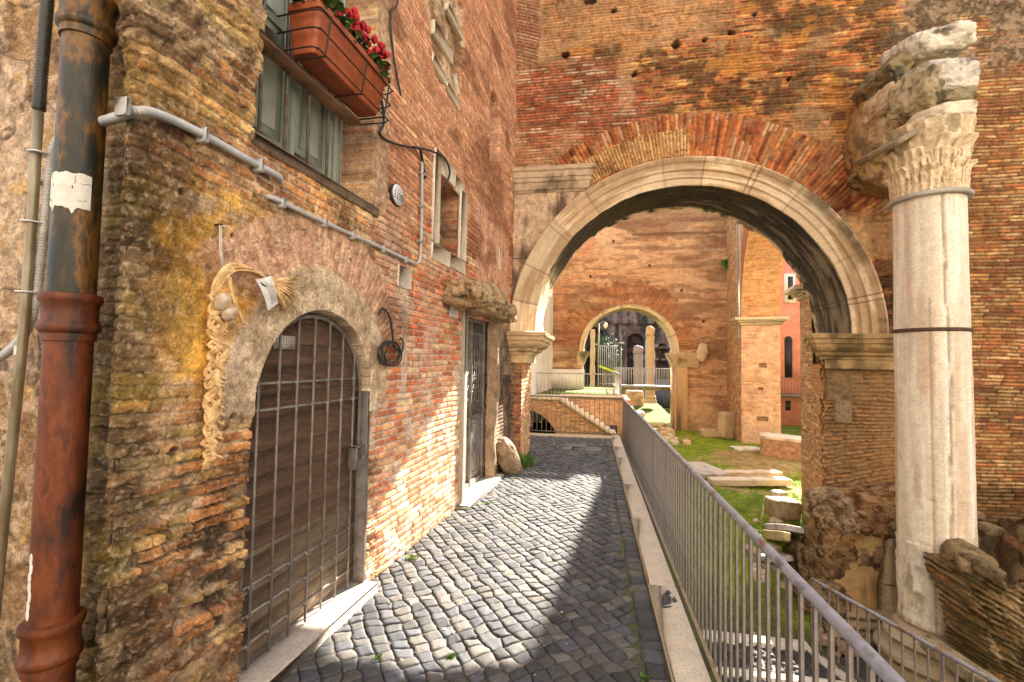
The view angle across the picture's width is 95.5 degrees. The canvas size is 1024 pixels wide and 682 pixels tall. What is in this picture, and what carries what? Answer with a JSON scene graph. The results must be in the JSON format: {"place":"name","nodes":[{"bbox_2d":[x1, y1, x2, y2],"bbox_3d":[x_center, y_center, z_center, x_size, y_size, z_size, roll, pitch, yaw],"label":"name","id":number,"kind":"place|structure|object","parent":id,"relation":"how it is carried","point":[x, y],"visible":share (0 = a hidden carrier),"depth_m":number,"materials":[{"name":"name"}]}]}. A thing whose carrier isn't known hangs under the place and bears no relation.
{"place":"outdoors","nodes":[
{"label":"outdoors","id":0,"kind":"place"},
{"bbox_2d":[282,435,720,681],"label":"cobbled path","id":1,"kind":"structure","parent":0,"point":[442,569],"depth_m":3.44,"materials":[{"name":"grey stone"}]},
{"bbox_2d":[0,0,517,681],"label":"brick building","id":2,"kind":"structure","parent":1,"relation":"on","point":[310,506],"depth_m":2.62,"materials":[{"name":"orange brick"}]},
{"bbox_2d":[0,110,48,619],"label":"steel pipe","id":3,"kind":"object","parent":2,"relation":"attached to","point":[31,222],"visible":0.86,"depth_m":2.01,"materials":[{"name":"grey metal"}]},
{"bbox_2d":[0,136,54,362],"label":"conduit","id":4,"kind":"object","parent":3,"relation":"attached to","point":[39,276],"visible":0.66,"depth_m":2.06,"materials":[{"name":"grey plastic"}]},
{"bbox_2d":[31,0,54,112],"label":"conduit","id":5,"kind":"object","parent":3,"relation":"attached to","point":[43,48],"visible":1,"depth_m":2.06,"materials":[{"name":"black plastic"}]},
{"bbox_2d":[14,0,119,681],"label":"drainpipe","id":6,"kind":"object","parent":2,"relation":"attached to","point":[68,327],"visible":1,"depth_m":1.86,"materials":[{"name":"brown metal"}]},
{"bbox_2d":[98,96,283,183],"bbox_3d":[-1.445,-0.903,2.227,0.483,0.125,0.834,-1,-3,34],"label":"conduit","id":7,"kind":"object","parent":2,"relation":"attached to","point":[124,110],"visible":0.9,"depth_m":1.99,"materials":[{"name":"grey plastic"}]},
{"bbox_2d":[200,223,303,471],"bbox_3d":[-1.322,0.027,2.403,0.153,1.151,0.626,1,-2,10],"label":"garlic braid","id":8,"kind":"object","parent":2,"relation":"hanging from","point":[222,309],"visible":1,"depth_m":2.16},
{"bbox_2d":[248,0,378,217],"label":"window","id":9,"kind":"structure","parent":2,"relation":"in","point":[291,125],"depth_m":2.92,"materials":[{"name":"grey paint"}]},
{"bbox_2d":[258,0,393,125],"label":"planter","id":10,"kind":"object","parent":2,"relation":"attached to","point":[332,56],"visible":0.99,"depth_m":2.81,"materials":[{"name":"ceramic"}]},
{"bbox_2d":[289,0,349,25],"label":"cyclamen","id":11,"kind":"object","parent":10,"relation":"in","point":[336,6],"visible":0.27,"depth_m":2.71,"materials":[{"name":"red plant"}]},
{"bbox_2d":[336,7,371,55],"bbox_3d":[-1.076,-1.969,2.960,0.286,0.246,0.416,1,-2,10],"label":"cyclamen","id":12,"kind":"object","parent":10,"relation":"in","point":[355,27],"visible":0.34,"depth_m":2.96,"materials":[{"name":"red plant"}]},
{"bbox_2d":[360,34,390,89],"bbox_3d":[-1.011,-1.957,3.225,0.373,0.244,0.316,3,-3,-39],"label":"cyclamen","id":13,"kind":"object","parent":10,"relation":"in","point":[378,53],"visible":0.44,"depth_m":3.21,"materials":[{"name":"red plant"}]},
{"bbox_2d":[265,156,425,264],"bbox_3d":[-1.082,-1.254,3.491,0.057,1.095,1.964,0,-3,14],"label":"conduit","id":14,"kind":"object","parent":2,"relation":"attached to","point":[282,203],"visible":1,"depth_m":3.38,"materials":[{"name":"grey plastic"}]},
{"bbox_2d":[377,307,403,366],"bbox_3d":[-0.989,-0.024,3.844,0.049,0.472,0.439,0,-3,14],"label":"cable coil","id":15,"kind":"object","parent":2,"relation":"hanging from","point":[392,342],"visible":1,"depth_m":3.81,"materials":[{"name":"black rubber"}]},
{"bbox_2d":[389,0,401,95],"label":"cable","id":16,"kind":"object","parent":2,"relation":"hanging from","point":[391,36],"visible":1,"depth_m":3.84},
{"bbox_2d":[389,183,403,206],"bbox_3d":[-0.977,-1.241,3.953,0.032,0.188,0.208,0,-3,13],"label":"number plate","id":17,"kind":"object","parent":2,"relation":"attached to","point":[396,195],"visible":1,"depth_m":3.92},
{"bbox_2d":[378,99,450,188],"bbox_3d":[-0.874,-1.807,4.213,0.077,0.475,1.754,0,-3,12],"label":"cable","id":18,"kind":"object","parent":2,"relation":"attached to","point":[420,149],"visible":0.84,"depth_m":4.25,"materials":[{"name":"black rubber"}]},
{"bbox_2d":[429,147,467,274],"bbox_3d":[-0.857,-1.391,5.241,0.445,1.160,1.029,1,-2,10],"label":"stone window","id":19,"kind":"structure","parent":2,"relation":"in","point":[440,168],"depth_m":5.10,"materials":[{"name":"stone"}]},
{"bbox_2d":[449,306,457,317],"bbox_3d":[-0.662,-0.349,5.308,0.025,0.160,0.225,0,-3,13],"label":"wall plaque","id":20,"kind":"object","parent":2,"relation":"attached to","point":[453,312],"depth_m":5.26,"materials":[{"name":"white stone"}]},
{"bbox_2d":[465,318,485,490],"bbox_3d":[-0.590,0.826,6.288,0.105,2.270,1.180,0,-3,13],"label":"iron door","id":21,"kind":"structure","parent":2,"relation":"in","point":[474,420],"depth_m":6.53,"materials":[{"name":"grey metal"}]},
{"bbox_2d":[373,654,381,661],"bbox_3d":[-0.785,1.845,2.709,0.061,0.020,0.062,1,-2,-2],"label":"weed","id":22,"kind":"object","parent":1,"relation":"on","point":[377,656],"visible":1,"depth_m":2.72,"materials":[{"name":"green plant"}]},
{"bbox_2d":[404,553,418,560],"bbox_3d":[-0.884,1.895,4.075,0.142,0.034,0.131,1,-2,10],"label":"weed","id":23,"kind":"object","parent":1,"relation":"on","point":[412,556],"visible":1,"depth_m":4.09,"materials":[{"name":"green plant"}]},
{"bbox_2d":[496,437,521,473],"bbox_3d":[-0.066,1.841,7.343,0.471,0.650,0.406,1,-2,-9],"label":"boulder","id":24,"kind":"object","parent":1,"relation":"on","point":[508,459],"visible":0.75,"depth_m":7.17,"materials":[{"name":"beige stone"}]},
{"bbox_2d":[518,452,536,467],"bbox_3d":[0.221,1.982,7.775,0.438,0.216,0.470,1,-2,10],"label":"weed","id":25,"kind":"object","parent":1,"relation":"on","point":[526,461],"visible":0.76,"depth_m":7.68,"materials":[{"name":"green plant"}]},
{"bbox_2d":[556,446,573,449],"bbox_3d":[1.074,2.172,9.406,0.340,0.046,0.300,1,-2,10],"label":"drain cover","id":26,"kind":"object","parent":1,"relation":"on","point":[564,447],"visible":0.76,"depth_m":9.37,"materials":[{"name":"metal"}]},
{"bbox_2d":[553,443,584,446],"bbox_3d":[1.200,2.187,9.729,0.660,0.048,0.260,1,-2,10],"label":"drain cover","id":27,"kind":"object","parent":1,"relation":"on","point":[567,444],"visible":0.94,"depth_m":9.70,"materials":[{"name":"metal"}]},
{"bbox_2d":[572,446,601,451],"bbox_3d":[1.494,2.175,9.313,0.580,0.046,0.340,1,-2,10],"label":"drain cover","id":28,"kind":"object","parent":1,"relation":"on","point":[592,449],"visible":0.87,"depth_m":9.22,"materials":[{"name":"metal"}]},
{"bbox_2d":[530,432,710,681],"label":"kerb","id":29,"kind":"structure","parent":1,"relation":"on","point":[684,660],"depth_m":3.56,"materials":[{"name":"stone"}]},
{"bbox_2d":[530,395,621,434],"bbox_3d":[1.451,1.726,10.910,2.197,0.858,0.036,1,-3,11],"label":"railing","id":30,"kind":"object","parent":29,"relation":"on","point":[575,397],"visible":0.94,"depth_m":10.90,"materials":[{"name":"metal"}]},
{"bbox_2d":[662,590,677,607],"bbox_3d":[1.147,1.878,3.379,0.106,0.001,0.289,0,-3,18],"label":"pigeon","id":31,"kind":"object","parent":29,"relation":"on","point":[666,599],"visible":1,"depth_m":3.38,"materials":[{"name":"grey"}]},
{"bbox_2d":[638,673,649,681],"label":"weed","id":32,"kind":"object","parent":1,"relation":"on","point":[645,677],"visible":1,"depth_m":2.58,"materials":[{"name":"green plant"}]},
{"bbox_2d":[655,380,669,407],"bbox_3d":[10.107,3.196,26.598,3.464,1.750,4.114,1,-2,10],"label":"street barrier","id":33,"kind":"object","parent":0,"point":[663,399],"visible":0.23,"depth_m":28.71,"materials":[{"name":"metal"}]},
{"bbox_2d":[584,385,877,658],"bbox_3d":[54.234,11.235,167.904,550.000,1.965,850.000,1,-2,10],"label":"ground","id":34,"kind":"structure","parent":0,"point":[744,460],"depth_m":8.32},
{"bbox_2d":[530,290,553,426],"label":"sheeted wall","id":35,"kind":"structure","parent":34,"relation":"on","point":[543,361],"depth_m":16.90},
{"bbox_2d":[530,394,618,435],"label":"stone staircase","id":36,"kind":"structure","parent":34,"relation":"on","point":[577,416],"depth_m":13.67,"materials":[{"name":"stone"}]},
{"bbox_2d":[536,369,632,437],"bbox_3d":[2.630,2.411,17.293,3.250,2.660,5.240,1,-2,10],"label":"landing","id":37,"kind":"object","parent":34,"relation":"on","point":[615,418],"visible":0.29,"depth_m":14.85,"materials":[{"name":"stone"}]},
{"bbox_2d":[537,372,621,395],"bbox_3d":[2.131,1.378,14.887,2.676,0.700,0.040,1,-2,10],"label":"railing","id":38,"kind":"object","parent":37,"relation":"on","point":[544,373],"visible":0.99,"depth_m":14.87,"materials":[{"name":"metal"}]},
{"bbox_2d":[614,371,621,395],"bbox_3d":[3.891,1.505,17.135,0.040,0.700,5.007,1,-2,10],"label":"railing","id":39,"kind":"object","parent":37,"relation":"on","point":[617,382],"visible":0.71,"depth_m":16.47,"materials":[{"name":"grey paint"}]},
{"bbox_2d":[613,367,669,390],"bbox_3d":[6.239,1.631,19.928,3.650,0.929,1.100,1,-2,10],"label":"footbridge","id":40,"kind":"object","parent":37,"relation":"on","point":[654,387],"visible":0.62,"depth_m":19.59,"materials":[{"name":"grey paint"}]},
{"bbox_2d":[590,329,594,386],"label":"ancient column","id":41,"kind":"structure","parent":34,"relation":"on","point":[592,354],"depth_m":23.06,"materials":[{"name":"stone"}]},
{"bbox_2d":[597,321,607,386],"bbox_3d":[4.288,0.603,21.987,0.455,3.132,0.195,1,-2,10],"label":"street lamp","id":42,"kind":"object","parent":34,"relation":"on","point":[605,325],"visible":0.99,"depth_m":22.00,"materials":[{"name":"metal"}]},
{"bbox_2d":[586,333,625,387],"bbox_3d":[5.984,1.689,29.388,2.110,4.462,2.253,-1,-3,42],"label":"tree","id":43,"kind":"object","parent":34,"relation":"on","point":[614,361],"visible":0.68,"depth_m":29.18,"materials":[{"name":"green plant"}]},
{"bbox_2d":[597,345,616,384],"bbox_3d":[5.239,1.435,25.440,1.100,2.400,0.036,1,-2,10],"label":"metal fence","id":44,"kind":"object","parent":34,"relation":"on","point":[600,383],"visible":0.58,"depth_m":25.47,"materials":[{"name":"grey metal"}]},
{"bbox_2d":[599,365,616,371],"bbox_3d":[5.217,1.542,25.382,1.020,0.440,0.025,1,-2,10],"label":"caution tape","id":45,"kind":"object","parent":44,"relation":"attached to","point":[606,368],"visible":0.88,"depth_m":25.38,"materials":[{"name":"yellow plastic"}]},
{"bbox_2d":[618,343,623,373],"bbox_3d":[6.846,2.015,29.201,0.360,3.820,0.400,1,-2,10],"label":"lamp post","id":46,"kind":"object","parent":34,"relation":"on","point":[620,356],"visible":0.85,"depth_m":29.21,"materials":[{"name":"metal"}]},
{"bbox_2d":[583,311,669,392],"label":"ruined theatre","id":47,"kind":"structure","parent":34,"relation":"on","point":[627,329],"depth_m":43.95,"materials":[{"name":"grey stone"}]},
{"bbox_2d":[625,390,643,405],"bbox_3d":[6.258,2.982,23.771,0.865,0.932,0.633,1,-2,-1],"label":"stone block","id":48,"kind":"object","parent":34,"relation":"on","point":[636,397],"depth_m":23.49,"materials":[{"name":"stone"}]},
{"bbox_2d":[633,345,642,390],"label":"ancient column","id":49,"kind":"structure","parent":34,"relation":"on","point":[638,356],"depth_m":27.85,"materials":[{"name":"stone"}]},
{"bbox_2d":[542,208,745,431],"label":"arched wall","id":50,"kind":"structure","parent":34,"relation":"on","point":[665,270],"depth_m":18.18,"materials":[{"name":"brick"}]},
{"bbox_2d":[645,339,646,394],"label":"ancient column","id":51,"kind":"structure","parent":34,"relation":"on","point":[645,361],"depth_m":33.73,"materials":[{"name":"stone"}]},
{"bbox_2d":[644,326,656,403],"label":"ancient column","id":52,"kind":"structure","parent":34,"relation":"on","point":[650,397],"depth_m":22.99,"materials":[{"name":"stone"}]},
{"bbox_2d":[654,422,666,427],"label":"stone","id":53,"kind":"object","parent":34,"relation":"on","point":[660,424],"visible":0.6,"depth_m":18.12,"materials":[{"name":"stone"}]},
{"bbox_2d":[659,431,668,435],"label":"stone","id":54,"kind":"object","parent":34,"relation":"on","point":[662,433],"visible":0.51,"depth_m":16.13,"materials":[{"name":"stone"}]},
{"bbox_2d":[666,429,674,433],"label":"stone","id":55,"kind":"object","parent":34,"relation":"on","point":[672,431],"visible":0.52,"depth_m":16.56,"materials":[{"name":"stone"}]},
{"bbox_2d":[669,439,678,445],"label":"stone","id":56,"kind":"object","parent":34,"relation":"on","point":[673,442],"visible":0.89,"depth_m":14.32,"materials":[{"name":"stone"}]},
{"bbox_2d":[682,439,690,444],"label":"stone","id":57,"kind":"object","parent":34,"relation":"on","point":[686,442],"visible":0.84,"depth_m":14.44,"materials":[{"name":"stone"}]},
{"bbox_2d":[679,462,727,478],"bbox_3d":[4.323,2.990,10.794,0.917,0.148,1.264,1,-2,-7],"label":"stone slab","id":58,"kind":"object","parent":34,"relation":"on","point":[704,470],"depth_m":10.45,"materials":[{"name":"stone"}]},
{"bbox_2d":[699,428,719,437],"bbox_3d":[7.012,3.240,16.419,0.715,0.298,0.511,1,-2,4],"label":"stone block","id":59,"kind":"object","parent":34,"relation":"on","point":[709,432],"depth_m":16.19,"materials":[{"name":"stone"}]},
{"bbox_2d":[717,411,734,438],"bbox_3d":[7.449,2.928,16.156,0.479,0.936,0.449,1,-2,-8],"label":"stone block","id":60,"kind":"object","parent":34,"relation":"on","point":[726,425],"depth_m":15.95,"materials":[{"name":"stone"}]},
{"bbox_2d":[730,446,759,451],"bbox_3d":[6.967,3.208,13.787,0.857,0.107,0.610,1,-2,-2],"label":"stone slab","id":61,"kind":"object","parent":34,"relation":"on","point":[748,448],"depth_m":13.62,"materials":[{"name":"stone"}]},
{"bbox_2d":[745,544,755,555],"bbox_3d":[3.845,3.366,7.497,0.189,0.140,0.176,2,-3,-13],"label":"stone","id":62,"kind":"object","parent":34,"relation":"on","point":[746,548],"visible":0.32,"depth_m":7.45,"materials":[{"name":"stone"}]},
{"bbox_2d":[752,518,758,523],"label":"stone","id":63,"kind":"object","parent":34,"relation":"on","point":[755,520],"visible":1,"depth_m":8.03,"materials":[{"name":"stone"}]},
{"bbox_2d":[753,573,764,582],"bbox_3d":[3.767,3.612,7.086,0.182,0.150,0.131,-1,-3,35],"label":"stone","id":64,"kind":"object","parent":34,"relation":"on","point":[762,578],"visible":0.54,"depth_m":7.03,"materials":[{"name":"stone"}]},
{"bbox_2d":[506,0,1023,649],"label":"arched wall","id":65,"kind":"structure","parent":34,"relation":"on","point":[740,112],"depth_m":7.49,"materials":[{"name":"brick"}]},
{"bbox_2d":[727,219,815,498],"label":"side wall","id":66,"kind":"structure","parent":34,"relation":"on","point":[755,320],"depth_m":14.71,"materials":[{"name":"brick"}]},
{"bbox_2d":[718,259,727,267],"bbox_3d":[8.153,-2.919,17.667,0.586,0.539,0.390,1,-2,10],"label":"fern","id":67,"kind":"object","parent":66,"relation":"attached to","point":[725,262],"visible":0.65,"depth_m":17.67,"materials":[{"name":"green plant"}]},
{"bbox_2d":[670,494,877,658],"bbox_3d":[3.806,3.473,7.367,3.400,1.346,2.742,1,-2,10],"label":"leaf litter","id":68,"kind":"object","parent":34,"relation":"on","point":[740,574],"visible":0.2,"depth_m":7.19,"materials":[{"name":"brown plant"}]},
{"bbox_2d":[754,553,793,561],"bbox_3d":[4.098,3.420,7.366,0.494,0.244,0.586,1,-2,-6],"label":"stone slab","id":69,"kind":"object","parent":34,"relation":"on","point":[787,558],"depth_m":7.13,"materials":[{"name":"stone"}]},
{"bbox_2d":[768,542,781,552],"bbox_3d":[4.240,3.355,7.531,0.159,0.147,0.208,2,-3,-22],"label":"stone","id":70,"kind":"object","parent":34,"relation":"on","point":[776,547],"visible":0.5,"depth_m":7.46,"materials":[{"name":"stone"}]},
{"bbox_2d":[762,530,790,541],"bbox_3d":[4.286,3.256,7.801,0.138,0.619,1.564,1,-2,9],"label":"stone slab","id":71,"kind":"object","parent":34,"relation":"on","point":[777,535],"depth_m":7.28,"materials":[{"name":"stone"}]},
{"bbox_2d":[770,517,782,523],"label":"stone","id":72,"kind":"object","parent":34,"relation":"on","point":[777,521],"visible":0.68,"depth_m":8.00,"materials":[{"name":"stone"}]},
{"bbox_2d":[700,629,856,681],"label":"kerb","id":73,"kind":"structure","parent":34,"relation":"on","point":[840,673],"depth_m":5.64,"materials":[{"name":"stone"}]},
{"bbox_2d":[771,490,786,496],"bbox_3d":[4.976,2.852,8.662,0.225,0.126,0.186,2,-3,-13],"label":"stone block","id":74,"kind":"object","parent":34,"relation":"on","point":[780,493],"depth_m":8.59,"materials":[{"name":"stone"}]},
{"bbox_2d":[760,438,800,459],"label":"stone block","id":75,"kind":"structure","parent":34,"relation":"on","point":[781,449],"depth_m":12.69,"materials":[{"name":"orange stone"}]},
{"bbox_2d":[759,432,800,442],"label":"stone slab","id":76,"kind":"structure","parent":75,"relation":"on","point":[780,437],"depth_m":12.82,"materials":[{"name":"stone"}]},
{"bbox_2d":[780,581,784,588],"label":"stone","id":77,"kind":"object","parent":34,"relation":"on","point":[782,585],"visible":0.31,"depth_m":6.95,"materials":[{"name":"stone"}]},
{"bbox_2d":[764,496,801,520],"bbox_3d":[4.803,2.971,8.260,0.531,0.374,0.432,1,-2,0],"label":"stone block","id":78,"kind":"object","parent":34,"relation":"on","point":[785,508],"depth_m":8.08,"materials":[{"name":"stone"}]},
{"bbox_2d":[764,523,804,535],"bbox_3d":[4.546,3.168,7.826,0.503,0.568,1.408,1,-2,10],"label":"stone slab","id":79,"kind":"object","parent":34,"relation":"on","point":[794,530],"depth_m":7.27,"materials":[{"name":"stone"}]},
{"bbox_2d":[780,260,800,425],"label":"house","id":80,"kind":"structure","parent":34,"relation":"on","point":[790,383],"depth_m":22.06,"materials":[{"name":"pink paint"}]},
{"bbox_2d":[784,336,792,376],"bbox_3d":[13.117,0.747,22.071,0.320,1.960,0.070,1,-2,10],"label":"arched window","id":81,"kind":"structure","parent":80,"relation":"in","point":[788,340],"depth_m":22.04,"materials":[{"name":"glass"}]},
{"bbox_2d":[786,401,790,409],"bbox_3d":[13.048,3.049,21.977,0.200,0.450,0.070,1,-2,10],"label":"small window","id":82,"kind":"structure","parent":80,"relation":"in","point":[788,403],"depth_m":21.94,"materials":[{"name":"glass"}]},
{"bbox_2d":[784,273,795,302],"bbox_3d":[13.249,-2.520,22.173,0.480,1.400,0.120,1,-2,10],"label":"window","id":83,"kind":"structure","parent":80,"relation":"in","point":[789,278],"depth_m":22.14,"materials":[{"name":"white glass"}]},
{"bbox_2d":[819,632,826,645],"bbox_3d":[4.108,3.954,6.162,0.202,0.125,0.170,1,-2,10],"label":"stone","id":84,"kind":"object","parent":34,"relation":"on","point":[824,639],"visible":0.23,"depth_m":6.10,"materials":[{"name":"stone"}]},
{"bbox_2d":[835,639,844,646],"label":"stone","id":85,"kind":"object","parent":34,"relation":"on","point":[842,642],"visible":0.32,"depth_m":6.05,"materials":[{"name":"stone"}]},
{"bbox_2d":[840,644,854,655],"bbox_3d":[4.265,3.949,5.930,0.179,0.105,0.140,0,-3,24],"label":"stone","id":86,"kind":"object","parent":34,"relation":"on","point":[842,649],"visible":0.32,"depth_m":5.90,"materials":[{"name":"stone"}]},
{"bbox_2d":[861,636,872,647],"bbox_3d":[4.587,3.956,6.083,0.220,0.134,0.180,1,-2,10],"label":"stone","id":87,"kind":"object","parent":34,"relation":"on","point":[864,638],"visible":0.15,"depth_m":6.04,"materials":[{"name":"stone"}]},
{"bbox_2d":[863,634,877,648],"bbox_3d":[4.716,3.962,6.126,0.140,0.114,0.178,3,-3,-34],"label":"stone","id":88,"kind":"object","parent":34,"relation":"on","point":[874,644],"visible":0.33,"depth_m":6.05,"materials":[{"name":"stone"}]},
{"bbox_2d":[857,99,978,681],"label":"marble column","id":89,"kind":"structure","parent":34,"relation":"on","point":[926,158],"depth_m":5.54,"materials":[{"name":"stone"}]},
{"bbox_2d":[843,20,979,198],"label":"entablature block","id":90,"kind":"structure","parent":89,"relation":"on","point":[915,73],"depth_m":6.26,"materials":[{"name":"stone"}]},
{"bbox_2d":[919,635,1001,681],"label":"stone beam","id":91,"kind":"structure","parent":34,"relation":"on","point":[964,674],"depth_m":4.89,"materials":[{"name":"beige stone"}]},
{"bbox_2d":[923,517,1023,681],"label":"ruined wall","id":92,"kind":"structure","parent":34,"relation":"on","point":[984,620],"depth_m":4.99,"materials":[{"name":"brown brick"}]},
{"bbox_2d":[886,521,896,537],"bbox_3d":[5.205,2.514,6.207,0.301,0.287,0.356,1,-2,10],"label":"masonry lump","id":93,"kind":"object","parent":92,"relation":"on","point":[891,528],"visible":0.24,"depth_m":6.22,"materials":[{"name":"brown stone"}]},
{"bbox_2d":[954,554,982,576],"bbox_3d":[5.013,2.453,5.087,0.263,0.198,0.222,0,-3,29],"label":"masonry lump","id":94,"kind":"object","parent":92,"relation":"on","point":[963,565],"visible":0.56,"depth_m":5.04,"materials":[{"name":"brown stone"}]},
{"bbox_2d":[940,538,998,580],"bbox_3d":[5.118,2.445,5.209,0.382,0.378,0.467,3,-3,-40],"label":"masonry lump","id":95,"kind":"object","parent":92,"relation":"on","point":[951,548],"visible":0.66,"depth_m":5.20,"materials":[{"name":"brown stone"}]},
{"bbox_2d":[959,552,985,561],"bbox_3d":[5.055,2.445,5.117,0.296,0.265,0.271,1,-2,10],"label":"masonry lump","id":96,"kind":"object","parent":92,"relation":"on","point":[970,557],"visible":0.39,"depth_m":5.05,"materials":[{"name":"brown stone"}]},
{"bbox_2d":[978,535,980,547],"bbox_3d":[5.538,2.438,5.774,0.418,0.277,0.343,1,-2,10],"label":"masonry lump","id":97,"kind":"object","parent":92,"relation":"on","point":[979,542],"visible":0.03,"depth_m":5.64,"materials":[{"name":"brown stone"}]},
{"bbox_2d":[977,510,984,520],"bbox_3d":[6.116,2.292,6.150,0.182,0.157,0.207,2,-3,-26],"label":"masonry lump","id":98,"kind":"object","parent":92,"relation":"on","point":[980,516],"visible":0.37,"depth_m":6.07,"materials":[{"name":"beige stone"}]},
{"bbox_2d":[971,559,1006,581],"bbox_3d":[5.051,2.434,4.932,0.215,0.192,0.258,1,-2,-8],"label":"masonry lump","id":99,"kind":"object","parent":92,"relation":"on","point":[988,570],"visible":1,"depth_m":4.88,"materials":[{"name":"brown stone"}]},
{"bbox_2d":[977,521,1003,536],"bbox_3d":[5.937,2.344,5.785,0.240,0.172,0.196,2,-3,-13],"label":"masonry lump","id":100,"kind":"object","parent":92,"relation":"on","point":[990,529],"visible":0.98,"depth_m":5.72,"materials":[{"name":"beige stone"}]},
{"bbox_2d":[1015,525,1023,543],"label":"masonry lump","id":101,"kind":"object","parent":92,"relation":"on","point":[1019,531],"visible":1,"depth_m":5.29,"materials":[{"name":"brown stone"}]},
{"bbox_2d":[650,421,822,626],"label":"grass","id":102,"kind":"structure","parent":0,"point":[731,441],"depth_m":9.66,"materials":[{"name":"green plant"}]},
{"bbox_2d":[707,476,792,485],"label":"stone beam","id":103,"kind":"structure","parent":102,"relation":"on","point":[752,481],"depth_m":9.70,"materials":[{"name":"stone"}]},
{"bbox_2d":[721,470,782,476],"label":"stone beam","id":104,"kind":"structure","parent":102,"relation":"on","point":[743,473],"depth_m":10.31,"materials":[{"name":"stone"}]},
{"bbox_2d":[708,639,882,681],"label":"path","id":105,"kind":"structure","parent":0,"point":[823,671],"depth_m":5.67,"materials":[{"name":"grey stone"}]},
{"bbox_2d":[810,577,999,681],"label":"railing","id":106,"kind":"object","parent":105,"relation":"on","point":[957,661],"visible":0.87,"depth_m":4.92,"materials":[{"name":"grey metal"}]},
{"bbox_3d":[4.306,2.960,16.594,0.709,0.731,0.707,1,-2,10],"label":"stone block","id":107,"kind":"object","parent":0,"visible":0},
{"bbox_2d":[636,410,645,415],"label":"stone slab","id":108,"kind":"structure","parent":107,"relation":"on","point":[642,413],"depth_m":16.21,"materials":[{"name":"stone"}]},
{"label":"kerb footing","id":109,"kind":"structure","parent":0,"visible":0},
{"bbox_2d":[622,397,905,681],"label":"railing","id":110,"kind":"object","parent":109,"relation":"on","point":[655,456],"visible":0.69,"depth_m":2.65,"materials":[{"name":"grey metal"}]}
]}

